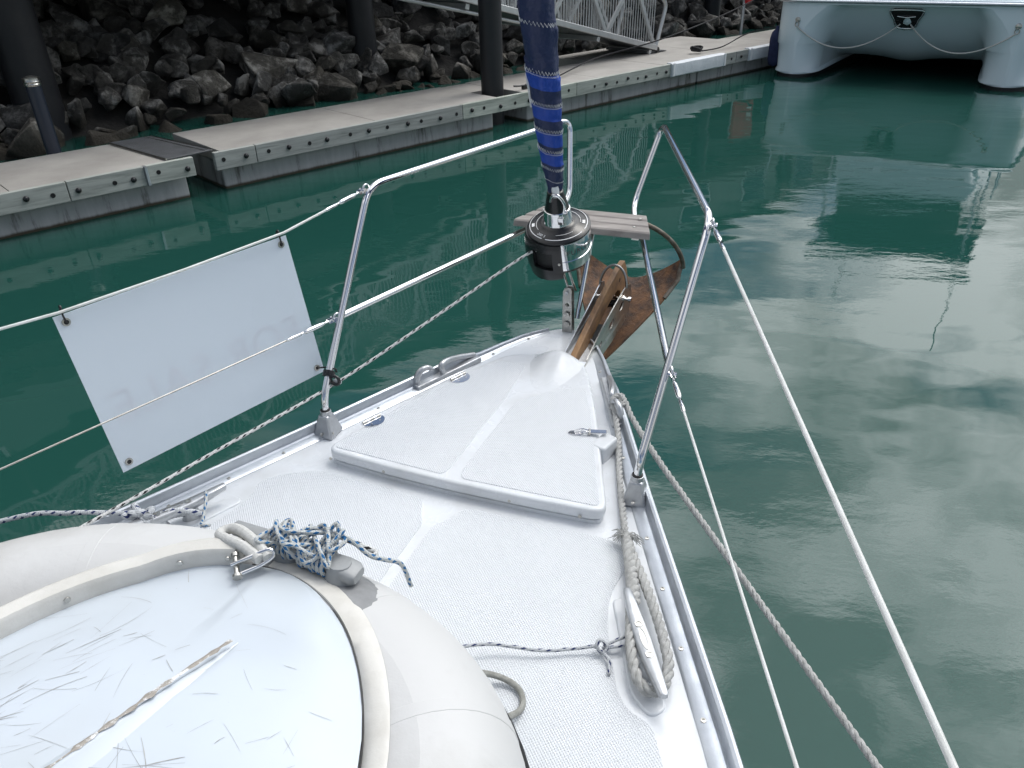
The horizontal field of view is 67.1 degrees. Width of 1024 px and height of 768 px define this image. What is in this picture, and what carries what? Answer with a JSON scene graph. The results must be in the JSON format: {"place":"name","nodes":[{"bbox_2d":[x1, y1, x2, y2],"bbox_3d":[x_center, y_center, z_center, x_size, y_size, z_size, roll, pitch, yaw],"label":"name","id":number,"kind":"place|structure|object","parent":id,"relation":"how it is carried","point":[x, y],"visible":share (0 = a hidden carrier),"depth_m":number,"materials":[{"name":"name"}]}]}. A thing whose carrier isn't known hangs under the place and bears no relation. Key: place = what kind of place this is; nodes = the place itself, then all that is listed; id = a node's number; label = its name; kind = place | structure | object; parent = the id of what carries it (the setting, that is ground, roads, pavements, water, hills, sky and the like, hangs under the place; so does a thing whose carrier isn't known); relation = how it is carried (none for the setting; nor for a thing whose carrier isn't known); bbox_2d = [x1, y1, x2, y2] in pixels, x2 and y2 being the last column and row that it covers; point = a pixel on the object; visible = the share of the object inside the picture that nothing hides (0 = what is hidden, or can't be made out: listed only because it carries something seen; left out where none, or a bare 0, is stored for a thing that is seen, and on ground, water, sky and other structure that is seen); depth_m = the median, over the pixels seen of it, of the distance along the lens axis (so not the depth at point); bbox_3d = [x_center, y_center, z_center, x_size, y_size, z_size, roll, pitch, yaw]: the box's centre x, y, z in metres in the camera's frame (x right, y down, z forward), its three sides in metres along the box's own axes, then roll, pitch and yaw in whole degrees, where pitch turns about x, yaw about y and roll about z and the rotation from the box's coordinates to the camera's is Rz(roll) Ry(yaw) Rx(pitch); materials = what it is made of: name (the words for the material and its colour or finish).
{"place":"outdoors","nodes":[
{"label":"outdoors","id":0,"kind":"place"},
{"bbox_2d":[0,0,782,160],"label":"embankment","id":1,"kind":"structure","parent":0,"point":[124,69],"depth_m":14.41,"materials":[{"name":"stone"}]},
{"bbox_2d":[0,23,1023,767],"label":"water","id":2,"kind":"structure","parent":0,"point":[868,213],"depth_m":5.92,"materials":[{"name":"teal liquid"}]},
{"bbox_2d":[0,0,72,140],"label":"pile","id":3,"kind":"object","parent":2,"relation":"in","point":[23,51],"visible":0.49,"depth_m":11.60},
{"bbox_2d":[345,0,376,57],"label":"pile","id":4,"kind":"object","parent":2,"relation":"in","point":[360,20],"visible":0.49,"depth_m":15.46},
{"bbox_2d":[0,29,776,239],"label":"floating dock","id":5,"kind":"object","parent":2,"relation":"on","point":[44,192],"visible":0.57,"depth_m":10.39,"materials":[{"name":"concrete"}]},
{"bbox_2d":[22,76,61,154],"bbox_3d":[-5.672,-3.081,9.422,0.188,1.280,0.188,-2,30,0],"label":"dock post","id":6,"kind":"object","parent":5,"relation":"on","point":[38,103],"visible":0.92,"depth_m":9.26,"materials":[{"name":"grey metal"}]},
{"bbox_2d":[399,0,666,53],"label":"gangway","id":7,"kind":"object","parent":5,"relation":"on","point":[615,41],"visible":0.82,"depth_m":14.71,"materials":[{"name":"metal"}]},
{"bbox_2d":[559,0,753,75],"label":"mooring line","id":8,"kind":"object","parent":5,"relation":"on","point":[653,41],"visible":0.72,"depth_m":14.63,"materials":[{"name":"black fabric"}]},
{"bbox_2d":[667,53,726,77],"bbox_3d":[3.622,-6.244,15.090,1.760,0.252,0.168,-26,38,-35],"label":"dock pad","id":9,"kind":"object","parent":5,"relation":"attached to","point":[695,64],"visible":1,"depth_m":15.00,"materials":[{"name":"white plastic"}]},
{"bbox_2d":[690,26,775,51],"bbox_3d":[4.742,-7.357,16.053,2.586,0.648,0.924,-9,31,-13],"label":"rope coil","id":10,"kind":"object","parent":5,"relation":"on","point":[697,48],"visible":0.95,"depth_m":15.87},
{"bbox_2d":[739,0,751,34],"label":"post","id":11,"kind":"object","parent":5,"relation":"on","point":[742,16],"visible":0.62,"depth_m":18.43,"materials":[{"name":"metal"}]},
{"bbox_2d":[745,43,768,60],"bbox_3d":[5.513,-7.171,16.589,1.650,0.256,0.168,-26,38,-35],"label":"dock pad","id":12,"kind":"object","parent":5,"relation":"attached to","point":[758,52],"visible":0.51,"depth_m":16.25,"materials":[{"name":"white plastic"}]},
{"bbox_2d":[90,119,743,767],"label":"sailboat","id":13,"kind":"object","parent":2,"relation":"on","point":[476,493],"visible":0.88,"depth_m":2.31,"materials":[{"name":"white plastic"}]},
{"bbox_2d":[0,503,202,523],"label":"port mooring line","id":14,"kind":"object","parent":13,"relation":"attached to","point":[136,511],"visible":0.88,"depth_m":2.26,"materials":[{"name":"grey fabric"}]},
{"bbox_2d":[0,312,337,469],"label":"lifeline","id":15,"kind":"object","parent":13,"relation":"attached to","point":[331,319],"visible":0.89,"depth_m":2.35,"materials":[{"name":"metal"}]},
{"bbox_2d":[0,183,368,330],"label":"lifeline","id":16,"kind":"object","parent":13,"relation":"attached to","point":[362,190],"visible":1,"depth_m":2.30,"materials":[{"name":"metal"}]},
{"bbox_2d":[53,230,336,472],"bbox_3d":[-0.953,-0.125,2.410,0.766,0.549,0.177,-24,37,-33],"label":"for sale board","id":17,"kind":"object","parent":16,"relation":"hanging from","point":[134,348],"visible":0.94,"depth_m":2.37,"materials":[{"name":"white plastic"}]},
{"bbox_2d":[200,491,210,527],"bbox_3d":[-0.896,0.392,2.256,0.044,0.072,0.186,-15,33,-21],"label":"rope","id":18,"kind":"object","parent":13,"relation":"attached to","point":[203,524],"visible":0.65,"depth_m":2.26,"materials":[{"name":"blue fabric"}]},
{"bbox_2d":[0,520,529,767],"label":"dinghy","id":19,"kind":"object","parent":13,"relation":"on","point":[136,645],"visible":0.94,"depth_m":1.39,"materials":[{"name":"rubber"}]},
{"bbox_2d":[214,523,271,564],"bbox_3d":[-0.565,0.333,1.622,0.177,0.043,0.057,21,37,33],"label":"painter loop","id":20,"kind":"object","parent":19,"relation":"attached to","point":[246,534],"visible":0.94,"depth_m":1.60,"materials":[{"name":"white fabric"}]},
{"bbox_2d":[254,518,412,586],"bbox_3d":[-0.379,0.389,1.638,0.303,0.216,0.130,1,30,4],"label":"lashing rope","id":21,"kind":"object","parent":19,"relation":"attached to","point":[313,554],"visible":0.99,"depth_m":1.60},
{"bbox_2d":[463,635,624,675],"bbox_3d":[0.083,0.633,1.828,0.460,0.050,0.110,-2,30,0],"label":"tie down line","id":22,"kind":"object","parent":13,"relation":"attached to","point":[605,648],"visible":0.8,"depth_m":1.84,"materials":[{"name":"grey fabric"}]},
{"bbox_2d":[524,188,591,291],"bbox_3d":[0.186,-0.537,3.030,0.272,0.505,0.265,-14,32,-20],"label":"furling drum","id":23,"kind":"object","parent":13,"relation":"attached to","point":[557,237],"visible":1,"depth_m":2.93,"materials":[{"name":"silver metal"}]},
{"bbox_2d":[80,251,535,525],"bbox_3d":[-0.919,0.120,2.233,0.180,0.314,2.808,24,39,37],"label":"furling line","id":24,"kind":"object","parent":23,"relation":"attached to","point":[129,500],"visible":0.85,"depth_m":2.54,"materials":[{"name":"white fabric"}]},
{"bbox_2d":[517,0,563,197],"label":"furled sail","id":25,"kind":"object","parent":23,"relation":"on","point":[538,25],"visible":1,"depth_m":2.52,"materials":[{"name":"fabric"}]},
{"bbox_2d":[571,223,684,359],"bbox_3d":[0.323,-0.396,3.465,0.518,0.586,0.972,21,37,33],"label":"anchor","id":26,"kind":"object","parent":13,"relation":"hanging from","point":[641,309],"visible":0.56,"depth_m":3.62,"materials":[{"name":"brown metal"}]},
{"bbox_2d":[668,366,798,767],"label":"lifeline","id":27,"kind":"object","parent":13,"relation":"attached to","point":[671,375],"visible":0.98,"depth_m":1.59,"materials":[{"name":"metal"}]},
{"bbox_2d":[609,393,882,767],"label":"three strand rope","id":28,"kind":"object","parent":13,"relation":"attached to","point":[635,574],"visible":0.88,"depth_m":2.06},
{"bbox_2d":[478,0,504,124],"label":"pile","id":29,"kind":"object","parent":2,"relation":"in","point":[490,37],"visible":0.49,"depth_m":12.05,"materials":[{"name":"black metal"}]},
{"bbox_2d":[704,0,720,33],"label":"pile","id":30,"kind":"object","parent":2,"relation":"in","point":[712,7],"depth_m":22.42,"materials":[{"name":"black"}]},
{"bbox_2d":[775,0,1023,91],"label":"catamaran","id":31,"kind":"object","parent":2,"relation":"on","point":[959,26],"visible":0.91,"depth_m":14.89,"materials":[{"name":"white plastic"}]},
{"bbox_2d":[767,2,782,65],"bbox_3d":[5.484,-7.272,15.958,0.247,1.310,0.247,-2,30,0],"label":"fender","id":32,"kind":"object","parent":31,"relation":"hanging from","point":[772,59],"visible":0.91,"depth_m":16.02,"materials":[{"name":"blue fabric"}]},
{"bbox_2d":[796,24,900,48],"bbox_3d":[6.528,-6.811,15.100,1.887,0.450,0.143,10,32,19],"label":"bridle rope","id":33,"kind":"object","parent":31,"relation":"hanging from","point":[846,47],"visible":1,"depth_m":15.15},
{"bbox_2d":[889,8,925,29],"bbox_3d":[7.509,-6.944,14.674,0.631,0.390,0.374,17,35,29],"label":"anchor","id":34,"kind":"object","parent":31,"relation":"in","point":[905,17],"depth_m":14.60,"materials":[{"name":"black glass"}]},
{"bbox_2d":[910,24,1016,53],"bbox_3d":[8.172,-6.302,14.152,0.143,0.449,1.848,-27,39,-37],"label":"bridle rope","id":35,"kind":"object","parent":31,"relation":"hanging from","point":[917,33],"visible":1,"depth_m":14.18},
{"bbox_2d":[709,217,958,767],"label":"lifeline","id":36,"kind":"object","parent":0,"point":[948,755],"visible":1,"depth_m":1.18,"materials":[{"name":"metal"}]}
]}

